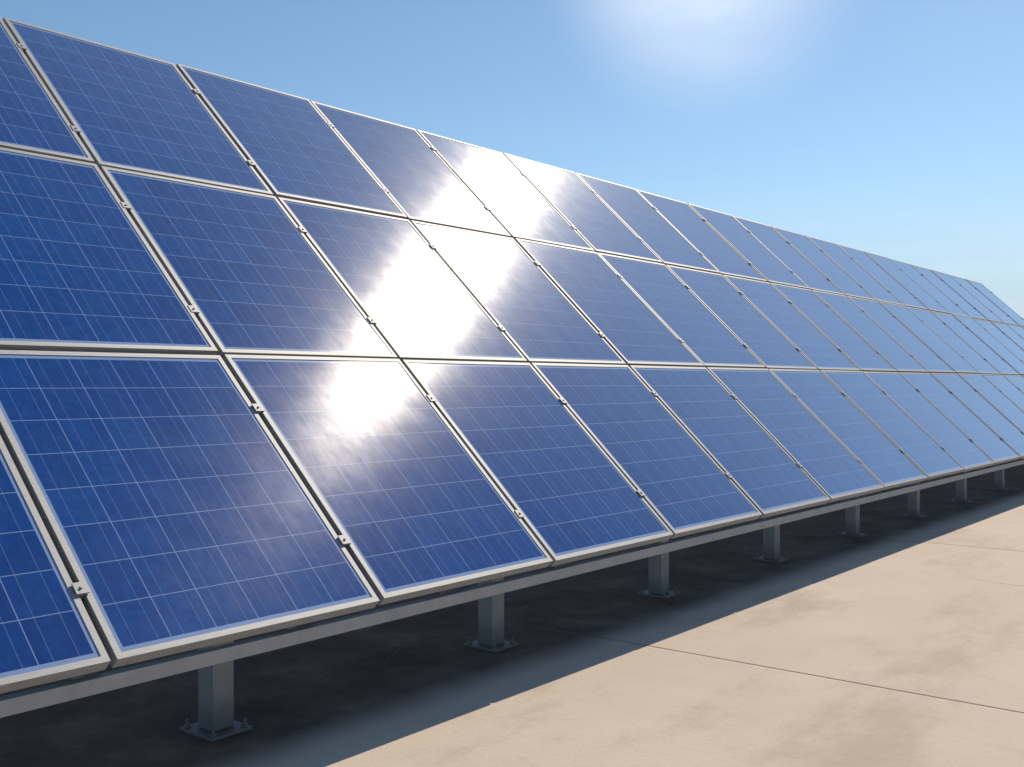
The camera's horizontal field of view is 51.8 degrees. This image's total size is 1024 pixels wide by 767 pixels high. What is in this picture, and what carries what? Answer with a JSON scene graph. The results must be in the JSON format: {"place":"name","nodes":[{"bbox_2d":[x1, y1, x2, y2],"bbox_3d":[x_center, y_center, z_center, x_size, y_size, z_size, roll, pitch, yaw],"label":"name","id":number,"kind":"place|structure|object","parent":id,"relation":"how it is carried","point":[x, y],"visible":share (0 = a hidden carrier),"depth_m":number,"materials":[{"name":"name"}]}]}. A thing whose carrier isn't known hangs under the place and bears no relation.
{"place":"outdoors","nodes":[
{"label":"outdoors","id":0,"kind":"place"},
{"bbox_2d":[0,458,1023,766],"bbox_3d":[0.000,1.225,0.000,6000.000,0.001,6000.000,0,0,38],"label":"ground","id":1,"kind":"structure","parent":0,"point":[892,638],"depth_m":4.41,"materials":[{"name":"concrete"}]},
{"bbox_2d":[0,458,1023,740],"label":"support frame","id":2,"kind":"object","parent":1,"relation":"on","point":[214,668],"visible":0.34,"depth_m":3.93,"materials":[{"name":"metal"}]},
{"bbox_2d":[0,17,1023,693],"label":"solar panels","id":3,"kind":"object","parent":2,"relation":"on","point":[270,359],"visible":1,"depth_m":5.17,"materials":[{"name":"blue glass"}]},
{"bbox_2d":[0,0,1023,318],"label":"sky","id":4,"kind":"structure","parent":0,"point":[891,129],"materials":[{"name":"blue"}]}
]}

